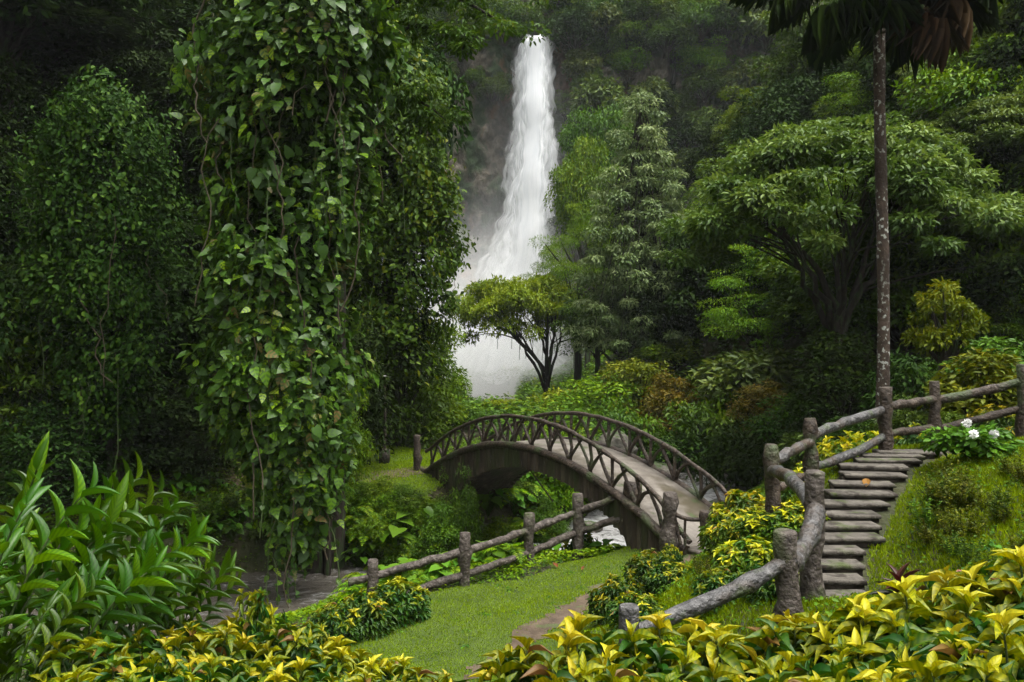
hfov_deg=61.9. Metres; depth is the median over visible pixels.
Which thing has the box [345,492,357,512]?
shrub
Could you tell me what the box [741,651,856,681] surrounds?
croton bush
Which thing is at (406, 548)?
fern
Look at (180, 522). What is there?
leafy herb
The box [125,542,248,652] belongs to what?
ginger plant
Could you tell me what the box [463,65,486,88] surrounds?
shrub
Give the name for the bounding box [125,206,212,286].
jungle tree
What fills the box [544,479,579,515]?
shrub
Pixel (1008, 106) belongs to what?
spreading tree
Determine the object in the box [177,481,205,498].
leafy herb
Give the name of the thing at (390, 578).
fern
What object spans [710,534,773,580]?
croton bush
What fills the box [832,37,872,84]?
jungle tree
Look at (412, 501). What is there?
shrub
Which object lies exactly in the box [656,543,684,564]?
croton bush
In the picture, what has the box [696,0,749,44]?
shrub
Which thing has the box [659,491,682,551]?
corner post
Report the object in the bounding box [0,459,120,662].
ginger plant
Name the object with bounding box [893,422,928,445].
croton bush
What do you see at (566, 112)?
jungle tree
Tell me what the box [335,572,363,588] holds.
fern
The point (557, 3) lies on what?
shrub
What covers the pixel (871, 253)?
jungle tree
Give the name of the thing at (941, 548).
bushy herb
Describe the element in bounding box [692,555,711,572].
bushy herb
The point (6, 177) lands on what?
jungle tree
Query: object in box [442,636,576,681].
croton bush
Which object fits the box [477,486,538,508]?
fern
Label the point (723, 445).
shrub
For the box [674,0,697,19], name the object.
shrub
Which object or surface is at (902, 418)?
shrub
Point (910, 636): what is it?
croton bush
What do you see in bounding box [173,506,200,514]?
leafy herb
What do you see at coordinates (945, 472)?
bushy herb
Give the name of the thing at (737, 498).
croton bush
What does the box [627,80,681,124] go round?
shrub
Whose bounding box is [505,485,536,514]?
leafy herb
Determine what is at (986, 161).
jungle tree
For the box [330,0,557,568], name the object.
overhanging tree
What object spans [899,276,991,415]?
young tree
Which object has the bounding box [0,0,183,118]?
jungle tree
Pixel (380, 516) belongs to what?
fern
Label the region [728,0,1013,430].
fan palm
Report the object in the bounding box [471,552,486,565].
leafy herb
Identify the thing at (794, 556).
stair fence
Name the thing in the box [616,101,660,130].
shrub
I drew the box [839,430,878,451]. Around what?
croton bush
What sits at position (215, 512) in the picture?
leafy herb
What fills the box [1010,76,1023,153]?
jungle tree
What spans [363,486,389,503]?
shrub
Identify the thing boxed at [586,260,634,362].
jungle tree
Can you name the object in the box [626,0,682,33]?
shrub
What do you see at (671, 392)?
shrub
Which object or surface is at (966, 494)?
bushy herb
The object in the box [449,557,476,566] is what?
leafy herb
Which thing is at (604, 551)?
leafy herb
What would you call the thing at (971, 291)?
jungle tree
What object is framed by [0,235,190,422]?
jungle tree
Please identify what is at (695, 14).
shrub
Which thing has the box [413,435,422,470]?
wooden post
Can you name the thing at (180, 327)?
jungle tree
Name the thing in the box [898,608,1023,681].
croton bush
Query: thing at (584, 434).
shrub
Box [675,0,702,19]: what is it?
shrub
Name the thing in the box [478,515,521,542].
shrub
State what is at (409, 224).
vine covered tree
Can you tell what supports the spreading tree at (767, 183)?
on the ground at (244, 546)
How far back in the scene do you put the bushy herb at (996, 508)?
11.43 m
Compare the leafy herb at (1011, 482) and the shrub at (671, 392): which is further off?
the shrub at (671, 392)
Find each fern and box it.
[326,573,381,602]
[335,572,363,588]
[343,504,374,526]
[345,519,402,547]
[345,538,378,552]
[353,512,398,527]
[359,581,386,590]
[377,542,421,561]
[383,534,425,546]
[383,541,443,562]
[383,573,427,585]
[385,558,444,584]
[409,565,429,583]
[410,524,430,539]
[414,565,454,577]
[425,504,482,524]
[437,551,482,576]
[474,543,539,570]
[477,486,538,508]
[480,541,540,566]
[484,544,544,567]
[486,517,539,541]
[505,545,552,565]
[518,521,555,538]
[521,490,551,508]
[528,477,555,495]
[600,543,625,554]
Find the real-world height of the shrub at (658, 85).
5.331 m
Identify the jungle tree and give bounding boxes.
[0,0,172,155]
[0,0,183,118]
[0,35,197,182]
[0,50,55,190]
[0,142,41,251]
[0,151,61,240]
[0,187,76,376]
[0,211,107,412]
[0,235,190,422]
[17,231,225,400]
[24,226,221,352]
[60,0,234,59]
[64,22,229,217]
[67,231,192,259]
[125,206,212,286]
[126,151,220,248]
[134,0,383,197]
[141,247,222,333]
[147,91,203,186]
[184,193,383,297]
[264,3,473,307]
[519,241,573,384]
[527,196,620,392]
[543,132,622,371]
[548,88,578,135]
[549,4,602,40]
[549,286,633,387]
[555,100,635,289]
[584,216,635,269]
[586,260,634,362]
[587,342,627,363]
[601,41,653,93]
[610,266,708,367]
[626,236,706,310]
[651,162,693,213]
[657,206,707,240]
[658,200,786,320]
[665,88,700,140]
[666,141,698,196]
[669,34,730,111]
[678,201,761,270]
[682,133,834,208]
[683,103,735,187]
[687,190,739,335]
[688,0,714,64]
[695,243,796,351]
[698,129,716,158]
[704,63,755,105]
[704,108,748,157]
[711,213,783,273]
[717,83,792,124]
[720,73,829,187]
[726,51,770,67]
[729,137,834,251]
[747,0,854,95]
[752,228,934,349]
[753,170,858,278]
[763,61,860,130]
[763,224,867,340]
[764,26,809,77]
[786,216,1013,374]
[810,61,899,119]
[811,150,1009,283]
[817,46,873,119]
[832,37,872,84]
[842,69,905,121]
[852,144,1023,307]
[856,52,923,118]
[860,0,923,96]
[866,219,1020,339]
[872,77,964,130]
[890,247,1023,359]
[891,31,1023,134]
[894,49,979,107]
[895,61,1023,130]
[896,38,1023,122]
[905,231,1023,339]
[934,162,1023,285]
[944,73,1023,182]
[949,0,1023,72]
[956,65,1023,279]
[970,0,1023,72]
[974,289,1023,347]
[982,2,1023,50]
[984,182,1023,311]
[987,22,1023,94]
[1002,150,1021,191]
[1002,192,1023,252]
[1004,2,1023,34]
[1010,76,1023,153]
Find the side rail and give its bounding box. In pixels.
[675,510,709,545]
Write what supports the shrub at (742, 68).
on the cliff
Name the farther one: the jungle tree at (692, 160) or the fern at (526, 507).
the jungle tree at (692, 160)
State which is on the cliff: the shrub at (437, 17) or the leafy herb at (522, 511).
the shrub at (437, 17)
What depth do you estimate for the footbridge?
21.47 m
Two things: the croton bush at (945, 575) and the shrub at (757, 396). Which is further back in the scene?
the shrub at (757, 396)
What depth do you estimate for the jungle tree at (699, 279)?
48.64 m
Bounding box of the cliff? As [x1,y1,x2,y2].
[300,0,778,367]
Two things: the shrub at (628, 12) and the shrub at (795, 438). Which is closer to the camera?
the shrub at (795, 438)
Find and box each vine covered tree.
[168,0,418,607]
[296,2,477,445]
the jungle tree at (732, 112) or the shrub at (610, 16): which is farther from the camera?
the shrub at (610, 16)
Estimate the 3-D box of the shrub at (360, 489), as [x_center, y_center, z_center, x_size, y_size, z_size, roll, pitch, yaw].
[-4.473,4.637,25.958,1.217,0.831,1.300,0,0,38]
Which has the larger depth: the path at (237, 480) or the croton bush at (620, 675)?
the path at (237, 480)
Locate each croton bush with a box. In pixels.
[29,631,180,681]
[50,655,182,681]
[69,626,220,680]
[105,653,228,681]
[158,620,264,681]
[192,653,302,681]
[196,615,308,680]
[225,586,292,644]
[232,620,359,677]
[252,656,340,681]
[282,634,401,681]
[290,621,330,655]
[304,667,385,681]
[307,599,364,645]
[331,587,399,641]
[340,653,434,681]
[369,576,431,627]
[389,667,455,681]
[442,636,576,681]
[474,609,657,681]
[532,669,571,681]
[533,619,712,681]
[559,524,597,562]
[582,664,681,681]
[585,573,647,627]
[605,592,662,628]
[616,610,787,681]
[622,548,674,596]
[644,561,692,594]
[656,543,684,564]
[670,615,852,681]
[682,655,755,681]
[690,565,742,616]
[696,507,748,554]
[705,489,764,539]
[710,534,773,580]
[730,505,800,541]
[740,561,800,606]
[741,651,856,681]
[742,608,875,672]
[764,500,830,529]
[776,591,935,677]
[780,461,822,502]
[794,647,947,681]
[811,575,1023,680]
[817,435,861,460]
[820,630,1016,681]
[826,591,910,620]
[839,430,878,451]
[881,565,1023,671]
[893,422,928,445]
[898,570,978,613]
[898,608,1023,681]
[932,545,1023,646]
[967,404,1015,438]
[973,548,1017,588]
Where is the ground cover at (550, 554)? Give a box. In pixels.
[0,170,800,661]
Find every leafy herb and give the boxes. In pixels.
[155,472,197,494]
[161,501,189,513]
[170,515,189,526]
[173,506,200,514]
[174,522,190,533]
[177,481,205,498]
[191,509,222,526]
[194,471,224,489]
[198,514,238,538]
[200,502,230,514]
[210,516,252,540]
[215,482,236,490]
[227,503,257,521]
[338,543,380,567]
[345,531,355,545]
[362,527,398,551]
[386,526,403,542]
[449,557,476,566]
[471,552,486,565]
[476,488,509,516]
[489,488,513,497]
[489,492,513,507]
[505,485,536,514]
[516,533,550,544]
[517,504,536,517]
[526,471,542,485]
[584,543,605,557]
[660,584,674,589]
[683,566,696,573]
[967,539,1005,552]
[1006,480,1020,485]
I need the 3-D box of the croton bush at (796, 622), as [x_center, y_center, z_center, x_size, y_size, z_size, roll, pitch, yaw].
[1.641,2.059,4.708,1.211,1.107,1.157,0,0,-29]
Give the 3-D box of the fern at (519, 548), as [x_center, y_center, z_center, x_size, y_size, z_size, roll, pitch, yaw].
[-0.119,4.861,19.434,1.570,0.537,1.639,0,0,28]
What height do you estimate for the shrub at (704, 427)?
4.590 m
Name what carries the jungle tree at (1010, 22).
on the ground at (244, 546)
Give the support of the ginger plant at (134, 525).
on the ground at (244, 546)
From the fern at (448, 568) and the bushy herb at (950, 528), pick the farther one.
the fern at (448, 568)
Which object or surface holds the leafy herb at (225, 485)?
on the ground at (244, 546)
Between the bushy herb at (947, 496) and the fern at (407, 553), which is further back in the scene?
the fern at (407, 553)
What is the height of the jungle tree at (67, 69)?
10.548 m
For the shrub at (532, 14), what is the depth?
105.74 m
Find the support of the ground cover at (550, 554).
on the ground at (244, 546)
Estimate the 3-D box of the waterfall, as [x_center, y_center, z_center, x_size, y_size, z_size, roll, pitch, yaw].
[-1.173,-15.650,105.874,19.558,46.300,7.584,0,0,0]
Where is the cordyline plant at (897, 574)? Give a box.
[867,561,921,599]
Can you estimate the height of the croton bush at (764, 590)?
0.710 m
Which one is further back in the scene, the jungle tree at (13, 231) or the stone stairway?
the jungle tree at (13, 231)
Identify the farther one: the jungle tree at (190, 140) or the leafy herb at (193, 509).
the jungle tree at (190, 140)
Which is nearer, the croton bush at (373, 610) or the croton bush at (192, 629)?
the croton bush at (192, 629)
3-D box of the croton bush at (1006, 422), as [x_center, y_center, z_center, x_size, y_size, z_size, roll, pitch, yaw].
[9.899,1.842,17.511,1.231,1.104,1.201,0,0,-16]
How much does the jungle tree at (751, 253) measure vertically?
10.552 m
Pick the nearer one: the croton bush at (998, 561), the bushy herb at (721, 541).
the croton bush at (998, 561)
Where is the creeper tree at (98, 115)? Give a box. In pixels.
[0,60,200,501]
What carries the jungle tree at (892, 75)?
on the ground at (244, 546)
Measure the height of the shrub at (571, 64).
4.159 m
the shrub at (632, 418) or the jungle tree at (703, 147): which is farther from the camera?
the jungle tree at (703, 147)
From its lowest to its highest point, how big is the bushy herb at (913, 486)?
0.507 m
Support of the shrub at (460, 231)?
on the cliff
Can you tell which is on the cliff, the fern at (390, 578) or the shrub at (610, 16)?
the shrub at (610, 16)
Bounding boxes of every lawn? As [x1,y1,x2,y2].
[249,445,441,500]
[346,547,658,680]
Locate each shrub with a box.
[0,249,100,477]
[0,391,113,514]
[49,350,191,475]
[146,374,237,483]
[246,515,268,542]
[345,480,376,503]
[345,484,357,500]
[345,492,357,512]
[345,503,403,553]
[346,304,403,464]
[346,384,373,484]
[347,492,365,506]
[348,501,379,523]
[354,368,418,437]
[356,481,398,507]
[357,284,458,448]
[358,474,396,501]
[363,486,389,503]
[365,540,414,565]
[372,498,403,516]
[380,503,419,529]
[382,483,420,505]
[388,541,422,560]
[389,488,429,509]
[391,498,423,524]
[399,513,426,532]
[400,316,472,427]
[401,410,435,437]
[408,379,463,431]
[409,500,466,559]
[414,1,447,23]
[414,496,439,513]
[414,503,438,524]
[423,496,453,520]
[426,6,455,19]
[426,506,454,526]
[427,4,440,23]
[433,5,489,48]
[433,18,464,42]
[439,465,448,483]
[442,58,459,78]
[444,0,501,22]
[444,463,483,556]
[446,404,490,426]
[448,225,467,240]
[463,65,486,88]
[473,76,510,104]
[474,0,513,20]
[475,398,533,410]
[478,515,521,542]
[480,72,515,101]
[481,8,534,46]
[498,0,553,39]
[507,479,541,505]
[517,421,567,440]
[520,477,547,505]
[523,496,571,543]
[524,439,570,488]
[525,386,586,410]
[529,408,589,423]
[532,503,554,516]
[533,532,551,542]
[534,0,580,16]
[534,495,558,507]
[537,528,561,541]
[538,2,609,54]
[543,424,600,440]
[544,372,648,454]
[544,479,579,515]
[546,214,569,243]
[549,222,585,263]
[551,0,596,35]
[551,203,573,242]
[556,324,568,343]
[561,47,604,83]
[566,421,643,434]
[568,65,609,91]
[569,76,629,117]
[573,395,667,455]
[584,1,633,44]
[585,0,622,10]
[588,0,638,23]
[593,357,673,427]
[603,19,645,50]
[616,0,652,20]
[616,0,667,23]
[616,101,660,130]
[618,20,661,53]
[624,76,681,115]
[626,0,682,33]
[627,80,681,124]
[627,116,684,153]
[628,335,702,372]
[631,148,675,196]
[637,14,700,58]
[637,370,704,454]
[639,430,724,479]
[648,388,745,463]
[667,147,705,187]
[670,112,706,149]
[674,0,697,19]
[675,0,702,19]
[675,159,707,184]
[677,0,732,41]
[679,105,724,137]
[685,346,804,408]
[688,416,781,488]
[692,0,753,43]
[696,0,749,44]
[710,0,760,26]
[719,58,771,101]
[720,8,764,48]
[723,437,791,475]
[725,378,793,441]
[728,2,796,50]
[742,286,784,314]
[742,393,828,441]
[774,328,906,434]
[777,430,822,469]
[815,414,899,447]
[855,347,966,425]
[863,392,928,437]
[917,346,1021,426]
[919,420,1023,459]
[925,411,968,435]
[938,333,1023,409]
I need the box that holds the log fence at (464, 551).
[348,481,641,594]
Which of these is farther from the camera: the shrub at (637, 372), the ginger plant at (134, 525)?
the shrub at (637, 372)
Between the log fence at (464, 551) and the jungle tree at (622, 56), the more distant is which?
the jungle tree at (622, 56)
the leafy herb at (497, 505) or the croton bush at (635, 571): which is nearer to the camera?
the croton bush at (635, 571)
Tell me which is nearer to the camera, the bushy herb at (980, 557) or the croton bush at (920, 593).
the croton bush at (920, 593)
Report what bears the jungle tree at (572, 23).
on the cliff
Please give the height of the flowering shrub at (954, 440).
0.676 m
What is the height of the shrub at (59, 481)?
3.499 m
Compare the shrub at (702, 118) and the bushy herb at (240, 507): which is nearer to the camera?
the bushy herb at (240, 507)
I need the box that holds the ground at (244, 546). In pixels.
[0,0,1023,681]
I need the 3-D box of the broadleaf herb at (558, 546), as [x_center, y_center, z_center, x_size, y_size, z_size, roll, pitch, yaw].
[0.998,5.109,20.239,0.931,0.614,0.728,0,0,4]
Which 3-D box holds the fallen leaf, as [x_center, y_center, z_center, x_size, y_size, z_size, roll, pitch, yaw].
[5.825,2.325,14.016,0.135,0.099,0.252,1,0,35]
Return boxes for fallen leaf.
[862,478,870,485]
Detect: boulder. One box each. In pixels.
[584,520,602,532]
[598,430,637,454]
[654,461,676,473]
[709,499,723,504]
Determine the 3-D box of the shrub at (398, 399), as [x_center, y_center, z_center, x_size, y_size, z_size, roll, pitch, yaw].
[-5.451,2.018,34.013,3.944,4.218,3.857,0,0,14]
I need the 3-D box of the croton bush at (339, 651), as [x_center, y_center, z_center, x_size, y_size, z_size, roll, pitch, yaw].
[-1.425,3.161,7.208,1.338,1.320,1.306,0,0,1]
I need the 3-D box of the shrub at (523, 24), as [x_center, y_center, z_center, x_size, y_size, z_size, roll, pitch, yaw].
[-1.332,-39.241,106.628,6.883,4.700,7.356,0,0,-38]
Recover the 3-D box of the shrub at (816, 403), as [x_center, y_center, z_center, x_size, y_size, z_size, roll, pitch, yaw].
[10.949,1.740,28.427,4.404,4.377,4.504,0,0,15]
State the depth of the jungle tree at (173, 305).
28.25 m
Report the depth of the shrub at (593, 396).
46.05 m
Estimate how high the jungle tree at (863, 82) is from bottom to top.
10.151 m
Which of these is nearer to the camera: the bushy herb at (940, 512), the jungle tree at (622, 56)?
the bushy herb at (940, 512)
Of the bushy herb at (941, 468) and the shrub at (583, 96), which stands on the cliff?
the shrub at (583, 96)
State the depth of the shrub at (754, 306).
43.60 m
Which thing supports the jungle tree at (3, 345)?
on the ground at (244, 546)
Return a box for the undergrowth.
[17,2,1021,452]
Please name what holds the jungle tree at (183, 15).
on the ground at (244, 546)
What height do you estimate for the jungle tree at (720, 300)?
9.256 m
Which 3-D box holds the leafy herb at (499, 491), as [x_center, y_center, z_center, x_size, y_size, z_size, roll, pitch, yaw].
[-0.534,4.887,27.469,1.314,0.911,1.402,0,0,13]
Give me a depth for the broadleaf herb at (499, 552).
19.27 m
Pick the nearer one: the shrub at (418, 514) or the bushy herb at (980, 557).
the bushy herb at (980, 557)
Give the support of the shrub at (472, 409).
on the ground at (244, 546)
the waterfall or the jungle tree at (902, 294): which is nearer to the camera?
the jungle tree at (902, 294)
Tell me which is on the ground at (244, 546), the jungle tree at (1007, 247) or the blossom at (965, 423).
the jungle tree at (1007, 247)
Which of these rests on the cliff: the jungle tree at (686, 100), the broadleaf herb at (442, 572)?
the jungle tree at (686, 100)
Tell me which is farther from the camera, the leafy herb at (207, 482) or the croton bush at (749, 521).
the leafy herb at (207, 482)
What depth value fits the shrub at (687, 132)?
104.45 m
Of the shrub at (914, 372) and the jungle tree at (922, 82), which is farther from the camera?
the jungle tree at (922, 82)
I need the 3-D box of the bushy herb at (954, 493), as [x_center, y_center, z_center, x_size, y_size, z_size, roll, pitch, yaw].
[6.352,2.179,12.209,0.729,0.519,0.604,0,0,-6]
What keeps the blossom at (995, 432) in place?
attached to the flowering shrub at (954, 440)
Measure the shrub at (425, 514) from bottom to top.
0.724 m
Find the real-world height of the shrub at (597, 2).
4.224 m
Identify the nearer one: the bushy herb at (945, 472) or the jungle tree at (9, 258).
the bushy herb at (945, 472)
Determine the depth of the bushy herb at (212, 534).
24.39 m
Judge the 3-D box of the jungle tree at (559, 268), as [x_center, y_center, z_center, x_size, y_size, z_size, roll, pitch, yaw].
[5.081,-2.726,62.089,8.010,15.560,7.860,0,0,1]
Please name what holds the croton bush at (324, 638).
on the ground at (244, 546)
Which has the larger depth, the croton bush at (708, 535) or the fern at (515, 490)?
the fern at (515, 490)
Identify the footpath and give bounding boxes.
[680,551,705,563]
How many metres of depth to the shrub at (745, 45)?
104.97 m
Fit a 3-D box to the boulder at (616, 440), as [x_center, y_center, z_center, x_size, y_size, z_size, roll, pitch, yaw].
[4.426,4.562,35.972,1.801,1.584,1.615,0,0,36]
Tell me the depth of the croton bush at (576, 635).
4.45 m
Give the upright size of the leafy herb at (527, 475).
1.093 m
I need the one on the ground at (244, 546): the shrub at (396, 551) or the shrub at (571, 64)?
the shrub at (396, 551)
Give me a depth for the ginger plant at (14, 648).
6.00 m
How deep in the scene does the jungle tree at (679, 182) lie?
106.04 m
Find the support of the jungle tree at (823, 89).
on the ground at (244, 546)
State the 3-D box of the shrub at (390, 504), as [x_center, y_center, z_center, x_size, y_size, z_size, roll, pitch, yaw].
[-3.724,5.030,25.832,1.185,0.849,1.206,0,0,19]
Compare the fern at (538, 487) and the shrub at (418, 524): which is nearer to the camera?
the shrub at (418, 524)
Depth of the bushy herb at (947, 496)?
12.26 m
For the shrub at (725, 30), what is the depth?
104.21 m
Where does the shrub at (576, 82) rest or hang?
on the cliff
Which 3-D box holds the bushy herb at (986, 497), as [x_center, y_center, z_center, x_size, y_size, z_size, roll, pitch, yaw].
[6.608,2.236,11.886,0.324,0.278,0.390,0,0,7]
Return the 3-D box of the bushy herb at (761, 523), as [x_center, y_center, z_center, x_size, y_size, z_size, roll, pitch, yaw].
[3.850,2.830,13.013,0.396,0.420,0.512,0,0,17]
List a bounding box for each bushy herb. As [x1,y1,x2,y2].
[156,505,185,531]
[162,486,190,503]
[177,512,199,538]
[179,498,215,523]
[189,513,230,544]
[196,485,238,524]
[203,491,226,521]
[211,484,248,519]
[214,492,245,517]
[509,501,525,513]
[690,552,709,567]
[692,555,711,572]
[696,567,714,575]
[716,527,736,547]
[758,512,774,536]
[906,495,941,537]
[910,471,962,503]
[913,518,948,547]
[914,488,936,511]
[919,468,958,499]
[922,477,983,511]
[924,483,962,505]
[926,475,980,512]
[926,485,963,511]
[928,526,966,554]
[930,461,954,475]
[931,505,963,525]
[933,499,989,537]
[934,477,984,509]
[935,459,980,485]
[937,530,977,559]
[939,521,971,538]
[940,508,986,539]
[945,490,973,509]
[947,475,975,490]
[949,532,993,567]
[970,546,1001,565]
[972,491,998,510]
[975,493,1017,520]
[984,483,1012,508]
[989,508,1013,524]
[992,452,1023,477]
[998,532,1023,548]
[1007,459,1023,484]
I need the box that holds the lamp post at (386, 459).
[378,375,389,463]
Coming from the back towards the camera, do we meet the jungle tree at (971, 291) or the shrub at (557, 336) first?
the shrub at (557, 336)
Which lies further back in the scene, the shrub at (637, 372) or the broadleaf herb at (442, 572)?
the shrub at (637, 372)
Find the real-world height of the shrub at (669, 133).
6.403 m
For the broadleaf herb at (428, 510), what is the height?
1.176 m
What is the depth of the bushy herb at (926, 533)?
11.54 m
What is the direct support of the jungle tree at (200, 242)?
on the ground at (244, 546)
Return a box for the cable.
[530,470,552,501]
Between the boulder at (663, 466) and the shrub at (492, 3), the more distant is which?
the shrub at (492, 3)
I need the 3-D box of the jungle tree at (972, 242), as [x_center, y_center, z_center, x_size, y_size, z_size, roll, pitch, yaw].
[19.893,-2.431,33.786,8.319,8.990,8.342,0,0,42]
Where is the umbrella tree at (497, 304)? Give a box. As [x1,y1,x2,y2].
[447,271,600,394]
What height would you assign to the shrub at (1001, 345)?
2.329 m
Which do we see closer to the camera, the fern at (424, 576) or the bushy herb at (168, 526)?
the fern at (424, 576)
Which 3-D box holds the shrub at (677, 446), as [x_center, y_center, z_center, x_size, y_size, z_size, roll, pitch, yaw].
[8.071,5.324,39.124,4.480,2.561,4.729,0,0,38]
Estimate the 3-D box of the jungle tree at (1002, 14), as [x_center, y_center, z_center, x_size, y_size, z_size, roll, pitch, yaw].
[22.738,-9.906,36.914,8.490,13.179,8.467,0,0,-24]
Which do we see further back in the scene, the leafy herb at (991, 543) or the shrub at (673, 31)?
the shrub at (673, 31)
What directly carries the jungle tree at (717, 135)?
on the ground at (244, 546)
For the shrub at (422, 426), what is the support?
on the ground at (244, 546)
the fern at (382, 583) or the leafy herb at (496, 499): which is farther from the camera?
the leafy herb at (496, 499)
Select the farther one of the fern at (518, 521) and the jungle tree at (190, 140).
the jungle tree at (190, 140)
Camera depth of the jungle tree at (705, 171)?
51.16 m
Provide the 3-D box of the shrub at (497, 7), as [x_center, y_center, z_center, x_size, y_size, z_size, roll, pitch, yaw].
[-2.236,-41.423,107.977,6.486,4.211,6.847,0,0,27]
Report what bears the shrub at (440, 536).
on the ground at (244, 546)
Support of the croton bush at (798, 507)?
on the ground at (244, 546)
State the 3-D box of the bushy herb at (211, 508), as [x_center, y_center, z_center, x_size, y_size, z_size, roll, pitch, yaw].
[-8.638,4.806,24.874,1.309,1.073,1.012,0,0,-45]
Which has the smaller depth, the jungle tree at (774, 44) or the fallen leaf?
the fallen leaf
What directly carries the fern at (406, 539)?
on the ground at (244, 546)
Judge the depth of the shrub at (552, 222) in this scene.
103.57 m
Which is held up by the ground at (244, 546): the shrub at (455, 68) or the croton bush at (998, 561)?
the croton bush at (998, 561)
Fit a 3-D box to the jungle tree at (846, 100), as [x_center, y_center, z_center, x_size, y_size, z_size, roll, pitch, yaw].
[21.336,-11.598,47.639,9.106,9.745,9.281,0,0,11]
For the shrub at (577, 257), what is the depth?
105.42 m
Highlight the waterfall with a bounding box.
[451,34,565,384]
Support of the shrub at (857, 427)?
on the ground at (244, 546)
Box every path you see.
[204,465,428,486]
[463,583,602,681]
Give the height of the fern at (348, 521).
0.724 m
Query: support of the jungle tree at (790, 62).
on the ground at (244, 546)
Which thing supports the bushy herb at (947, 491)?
on the ground at (244, 546)
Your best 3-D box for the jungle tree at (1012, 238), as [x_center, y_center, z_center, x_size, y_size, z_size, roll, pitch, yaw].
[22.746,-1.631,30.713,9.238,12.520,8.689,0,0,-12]
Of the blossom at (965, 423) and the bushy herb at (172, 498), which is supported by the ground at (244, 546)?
the bushy herb at (172, 498)
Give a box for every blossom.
[961,419,972,427]
[968,429,978,438]
[989,430,998,438]
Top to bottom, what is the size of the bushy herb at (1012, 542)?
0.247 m
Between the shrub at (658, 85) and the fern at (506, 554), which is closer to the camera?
the fern at (506, 554)
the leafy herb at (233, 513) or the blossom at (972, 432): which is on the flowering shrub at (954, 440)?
the blossom at (972, 432)
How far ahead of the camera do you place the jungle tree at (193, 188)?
32.41 m
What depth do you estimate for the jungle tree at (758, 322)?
44.68 m
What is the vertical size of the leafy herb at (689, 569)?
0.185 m
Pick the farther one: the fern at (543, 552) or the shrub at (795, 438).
the shrub at (795, 438)
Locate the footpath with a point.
(687, 557)
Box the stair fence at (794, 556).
[639,364,1023,628]
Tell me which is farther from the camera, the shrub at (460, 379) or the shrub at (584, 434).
the shrub at (460, 379)
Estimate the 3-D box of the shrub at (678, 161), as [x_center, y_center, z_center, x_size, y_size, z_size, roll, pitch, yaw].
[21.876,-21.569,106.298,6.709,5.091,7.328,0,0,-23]
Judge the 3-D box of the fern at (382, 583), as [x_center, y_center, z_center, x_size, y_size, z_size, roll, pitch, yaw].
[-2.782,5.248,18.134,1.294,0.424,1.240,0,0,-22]
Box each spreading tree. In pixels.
[655,109,1023,411]
[925,89,1023,173]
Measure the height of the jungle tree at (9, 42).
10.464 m
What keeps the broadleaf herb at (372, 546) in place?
on the ground at (244, 546)
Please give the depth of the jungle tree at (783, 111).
49.48 m
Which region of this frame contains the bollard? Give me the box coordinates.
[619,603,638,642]
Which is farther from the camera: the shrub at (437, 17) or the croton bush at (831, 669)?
the shrub at (437, 17)
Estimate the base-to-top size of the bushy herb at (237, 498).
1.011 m
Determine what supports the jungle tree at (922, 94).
on the ground at (244, 546)
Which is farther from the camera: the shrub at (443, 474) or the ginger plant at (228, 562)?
the shrub at (443, 474)
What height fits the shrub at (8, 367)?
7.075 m
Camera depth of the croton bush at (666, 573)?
14.49 m
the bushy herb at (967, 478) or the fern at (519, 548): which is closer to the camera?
the bushy herb at (967, 478)
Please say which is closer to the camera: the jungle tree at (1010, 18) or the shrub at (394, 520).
the shrub at (394, 520)
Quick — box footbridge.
[420,411,730,555]
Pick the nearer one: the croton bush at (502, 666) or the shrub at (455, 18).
the croton bush at (502, 666)
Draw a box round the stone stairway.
[798,449,942,598]
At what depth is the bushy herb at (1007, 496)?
11.73 m
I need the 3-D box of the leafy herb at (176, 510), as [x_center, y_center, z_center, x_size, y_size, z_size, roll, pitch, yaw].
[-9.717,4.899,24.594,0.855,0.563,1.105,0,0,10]
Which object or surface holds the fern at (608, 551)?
on the ground at (244, 546)
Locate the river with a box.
[0,393,752,649]
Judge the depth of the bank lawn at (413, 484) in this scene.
27.70 m
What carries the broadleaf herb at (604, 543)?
on the ground at (244, 546)
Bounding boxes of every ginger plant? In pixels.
[0,431,150,677]
[0,451,179,676]
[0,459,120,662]
[0,513,182,681]
[0,572,111,681]
[24,470,218,641]
[25,526,194,681]
[89,512,221,643]
[101,523,246,650]
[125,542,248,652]
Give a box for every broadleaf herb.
[356,527,377,555]
[364,566,387,586]
[376,517,418,547]
[383,559,422,581]
[389,496,433,531]
[416,563,451,579]
[424,561,452,574]
[476,543,511,557]
[547,544,571,562]
[587,539,622,551]
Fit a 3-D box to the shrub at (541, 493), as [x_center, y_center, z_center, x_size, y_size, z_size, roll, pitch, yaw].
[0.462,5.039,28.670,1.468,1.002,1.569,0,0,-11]
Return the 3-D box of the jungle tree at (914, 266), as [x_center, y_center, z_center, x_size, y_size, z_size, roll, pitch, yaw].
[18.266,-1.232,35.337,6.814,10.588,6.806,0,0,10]
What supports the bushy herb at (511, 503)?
on the ground at (244, 546)
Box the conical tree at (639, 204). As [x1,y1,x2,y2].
[560,88,703,370]
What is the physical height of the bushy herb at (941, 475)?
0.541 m
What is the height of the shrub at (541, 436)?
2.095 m
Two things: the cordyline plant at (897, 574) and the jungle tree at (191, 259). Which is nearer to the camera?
the cordyline plant at (897, 574)
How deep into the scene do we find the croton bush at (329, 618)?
14.33 m
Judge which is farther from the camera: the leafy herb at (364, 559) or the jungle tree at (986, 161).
the jungle tree at (986, 161)
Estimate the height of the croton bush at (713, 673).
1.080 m
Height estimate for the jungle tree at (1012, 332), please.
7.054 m

